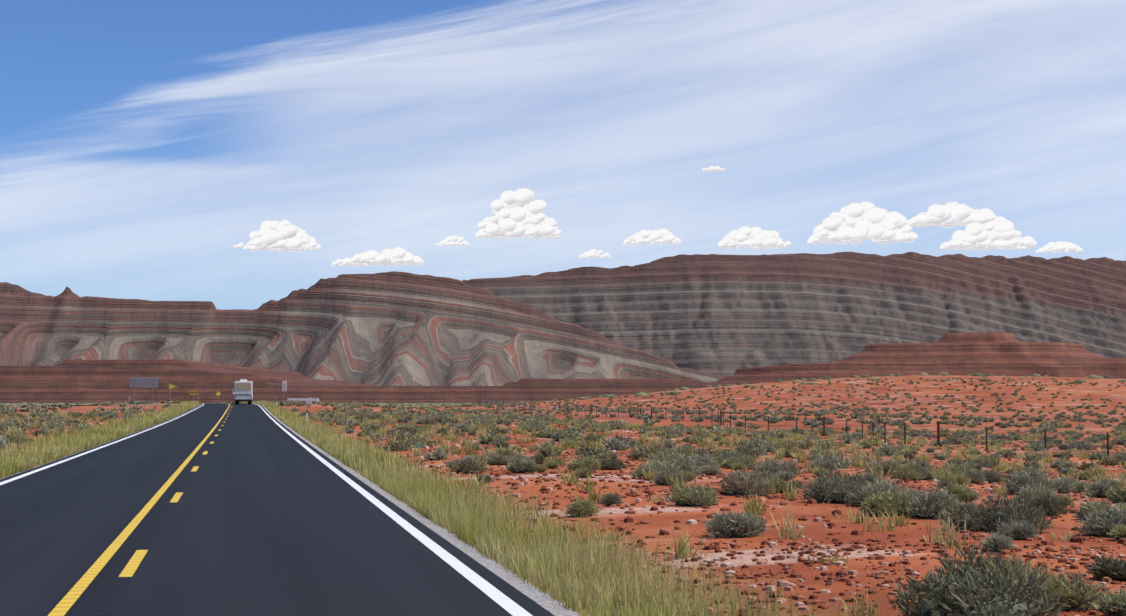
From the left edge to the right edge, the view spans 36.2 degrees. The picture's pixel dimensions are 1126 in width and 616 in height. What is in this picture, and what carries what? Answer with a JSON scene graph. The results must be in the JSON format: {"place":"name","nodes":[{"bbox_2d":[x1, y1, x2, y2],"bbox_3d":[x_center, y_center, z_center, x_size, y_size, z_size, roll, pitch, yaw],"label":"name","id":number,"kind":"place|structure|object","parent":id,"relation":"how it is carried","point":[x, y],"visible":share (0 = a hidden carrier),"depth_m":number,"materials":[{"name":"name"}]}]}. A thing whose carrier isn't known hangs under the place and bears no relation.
{"place":"outdoors","nodes":[
{"label":"outdoors","id":0,"kind":"place"},
{"bbox_2d":[0,404,201,479],"bbox_3d":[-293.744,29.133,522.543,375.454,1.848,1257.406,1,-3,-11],"label":"shoulder","id":1,"kind":"object","parent":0,"point":[98,445],"visible":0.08,"depth_m":63.64},
{"bbox_2d":[27,404,178,404],"bbox_3d":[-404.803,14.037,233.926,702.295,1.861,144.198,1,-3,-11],"label":"side road","id":2,"kind":"structure","parent":0,"point":[107,404],"depth_m":231.36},
{"bbox_2d":[233,242,247,247],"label":"cloud","id":3,"kind":"structure","parent":0,"point":[240,245],"depth_m":13951.88,"materials":[{"name":"white"}]},
{"bbox_2d":[0,403,554,615],"bbox_3d":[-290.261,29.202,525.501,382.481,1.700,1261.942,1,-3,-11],"label":"road","id":4,"kind":"structure","parent":0,"point":[265,515],"depth_m":21.62,"materials":[{"name":"grey asphalt"}]},
{"bbox_2d":[0,403,203,484],"bbox_3d":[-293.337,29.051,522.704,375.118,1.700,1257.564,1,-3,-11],"label":"edge line","id":5,"kind":"object","parent":4,"relation":"on","point":[26,474],"visible":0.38,"depth_m":50.13,"materials":[{"name":"white paint"}]},
{"bbox_2d":[48,403,229,615],"bbox_3d":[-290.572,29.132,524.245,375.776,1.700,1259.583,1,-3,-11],"label":"solid yellow line","id":6,"kind":"object","parent":4,"relation":"on","point":[68,600],"visible":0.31,"depth_m":19.61,"materials":[{"name":"yellow paint"}]},
{"bbox_2d":[119,404,231,576],"bbox_3d":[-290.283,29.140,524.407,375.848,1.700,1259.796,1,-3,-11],"label":"dash","id":7,"kind":"object","parent":4,"relation":"on","point":[131,567],"visible":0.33,"depth_m":18.76,"materials":[{"name":"yellow paint"}]},
{"bbox_2d":[234,379,252,403],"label":"motorhome","id":8,"kind":"object","parent":4,"relation":"on","point":[243,389],"visible":1,"depth_m":234.09,"materials":[{"name":"silver metal"}]},
{"bbox_2d":[256,404,532,615],"bbox_3d":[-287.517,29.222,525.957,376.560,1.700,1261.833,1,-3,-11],"label":"edge line","id":9,"kind":"object","parent":4,"relation":"on","point":[506,603],"visible":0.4,"depth_m":19.61,"materials":[{"name":"white paint"}]},
{"bbox_2d":[243,220,320,251],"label":"cloud","id":10,"kind":"structure","parent":0,"point":[280,236],"depth_m":13833.78,"materials":[{"name":"white"}]},
{"bbox_2d":[332,257,367,265],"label":"cloud","id":11,"kind":"structure","parent":0,"point":[342,262],"depth_m":13933.00,"materials":[{"name":"white"}]},
{"bbox_2d":[348,247,423,265],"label":"cloud","id":12,"kind":"structure","parent":0,"point":[396,256],"depth_m":13859.55,"materials":[{"name":"white"}]},
{"bbox_2d":[262,406,580,615],"bbox_3d":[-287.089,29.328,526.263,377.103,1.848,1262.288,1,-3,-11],"label":"shoulder","id":13,"kind":"object","parent":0,"point":[543,600],"visible":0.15,"depth_m":20.04},
{"bbox_2d":[0,400,897,615],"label":"verge grass","id":14,"kind":"structure","parent":0,"point":[459,515],"depth_m":22.10,"materials":[{"name":"plant"}]},
{"bbox_2d":[436,235,469,245],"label":"cloud","id":15,"kind":"structure","parent":0,"point":[454,240],"depth_m":13960.83,"materials":[{"name":"white"}]},
{"bbox_2d":[475,188,561,238],"bbox_3d":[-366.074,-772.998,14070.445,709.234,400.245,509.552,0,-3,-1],"label":"cloud","id":16,"kind":"structure","parent":0,"point":[518,213],"depth_m":13894.40,"materials":[{"name":"white"}]},
{"bbox_2d":[0,252,1125,385],"bbox_3d":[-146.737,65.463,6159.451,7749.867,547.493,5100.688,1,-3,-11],"label":"mountain ridge","id":17,"kind":"structure","parent":0,"point":[709,318],"depth_m":5655.95,"materials":[{"name":"brown stone"}]},
{"bbox_2d":[0,332,1125,403],"bbox_3d":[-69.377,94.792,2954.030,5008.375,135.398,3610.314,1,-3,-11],"label":"low hills","id":18,"kind":"structure","parent":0,"point":[102,381],"depth_m":2598.51,"materials":[{"name":"brown stone"}]},
{"bbox_2d":[0,409,1125,480],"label":"shrub","id":19,"kind":"object","parent":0,"point":[442,421],"visible":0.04,"depth_m":81.30,"materials":[{"name":"green plant"}]},
{"bbox_2d":[0,0,1125,309],"label":"sky","id":20,"kind":"structure","parent":0,"point":[142,142],"materials":[{"name":"blue"}]},
{"bbox_2d":[0,377,1125,435],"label":"shrub","id":21,"kind":"object","parent":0,"point":[894,424],"visible":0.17,"depth_m":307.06,"materials":[{"name":"green plant"}]},
{"bbox_2d":[2,375,1125,615],"bbox_3d":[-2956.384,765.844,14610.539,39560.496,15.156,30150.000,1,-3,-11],"label":"ground","id":22,"kind":"structure","parent":0,"point":[800,507],"depth_m":35.25,"materials":[{"name":"orange soil"}]},
{"bbox_2d":[130,377,157,404],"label":"guide sign","id":23,"kind":"object","parent":22,"relation":"on","point":[143,382],"visible":0.94,"depth_m":229.08,"materials":[{"name":"metal"}]},
{"bbox_2d":[169,384,177,403],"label":"road sign","id":24,"kind":"object","parent":22,"relation":"on","point":[171,386],"visible":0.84,"depth_m":237.50,"materials":[{"name":"metal"}]},
{"bbox_2d":[190,391,197,394],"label":"road sign","id":25,"kind":"object","parent":22,"relation":"on","point":[193,392],"visible":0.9,"depth_m":275.17,"materials":[{"name":"metal"}]},
{"bbox_2d":[282,381,286,401],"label":"route marker","id":26,"kind":"object","parent":22,"relation":"on","point":[284,385],"visible":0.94,"depth_m":232.45,"materials":[{"name":"metal"}]},
{"bbox_2d":[287,398,318,403],"bbox_3d":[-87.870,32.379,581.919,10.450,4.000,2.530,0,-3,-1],"label":"guardrail","id":27,"kind":"object","parent":22,"relation":"on","point":[310,400],"visible":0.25,"depth_m":580.76,"materials":[{"name":"silver metal"}]},
{"bbox_2d":[306,405,307,422],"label":"delineator","id":28,"kind":"object","parent":22,"relation":"on","point":[307,413],"visible":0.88,"depth_m":112.30,"materials":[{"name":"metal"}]},
{"bbox_2d":[0,410,1125,615],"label":"shrubs","id":29,"kind":"object","parent":22,"relation":"on","point":[469,450],"visible":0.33,"depth_m":66.53,"materials":[{"name":"green plant"}]},
{"bbox_2d":[0,372,1125,407],"bbox_3d":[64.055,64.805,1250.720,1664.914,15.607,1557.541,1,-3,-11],"label":"shrubs","id":30,"kind":"object","parent":22,"relation":"on","point":[424,405],"visible":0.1,"depth_m":547.92,"materials":[{"name":"green plant"}]},
{"bbox_2d":[2,414,1125,615],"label":"stones","id":31,"kind":"object","parent":22,"relation":"on","point":[842,574],"visible":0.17,"depth_m":20.87,"materials":[{"name":"stone"}]},
{"bbox_2d":[471,400,1125,457],"bbox_3d":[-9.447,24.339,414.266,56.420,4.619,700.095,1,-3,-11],"label":"fence","id":32,"kind":"object","parent":22,"relation":"on","point":[796,426],"visible":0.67,"depth_m":131.32,"materials":[{"name":"brown wood"}]},
{"bbox_2d":[578,249,610,258],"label":"cloud","id":33,"kind":"structure","parent":0,"point":[592,253],"depth_m":13996.81,"materials":[{"name":"white"}]},
{"bbox_2d":[623,228,680,244],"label":"cloud","id":34,"kind":"structure","parent":0,"point":[659,236],"depth_m":13934.92,"materials":[{"name":"white"}]},
{"bbox_2d":[702,166,724,171],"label":"cloud","id":35,"kind":"structure","parent":0,"point":[714,169],"depth_m":14085.27,"materials":[{"name":"white"}]},
{"bbox_2d":[718,226,790,248],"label":"cloud","id":36,"kind":"structure","parent":0,"point":[742,237],"depth_m":13929.95,"materials":[{"name":"white"}]},
{"bbox_2d":[445,443,1125,615],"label":"shrub","id":37,"kind":"object","parent":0,"point":[927,609],"visible":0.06,"depth_m":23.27,"materials":[{"name":"green plant"}]},
{"bbox_2d":[807,201,917,244],"bbox_3d":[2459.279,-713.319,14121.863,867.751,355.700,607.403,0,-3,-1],"label":"cloud","id":38,"kind":"structure","parent":0,"point":[855,223],"depth_m":13895.18,"materials":[{"name":"white"}]},
{"bbox_2d":[906,202,1005,227],"bbox_3d":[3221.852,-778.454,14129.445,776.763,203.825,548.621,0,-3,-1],"label":"cloud","id":39,"kind":"structure","parent":0,"point":[950,214],"depth_m":13934.56,"materials":[{"name":"white"}]},
{"bbox_2d":[940,219,1036,250],"bbox_3d":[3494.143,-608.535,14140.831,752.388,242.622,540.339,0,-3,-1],"label":"cloud","id":40,"kind":"structure","parent":0,"point":[994,234],"depth_m":13958.62,"materials":[{"name":"white"}]},
{"bbox_2d":[1035,241,1083,252],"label":"cloud","id":41,"kind":"structure","parent":0,"point":[1059,247],"depth_m":14063.46,"materials":[{"name":"white"}]}
]}

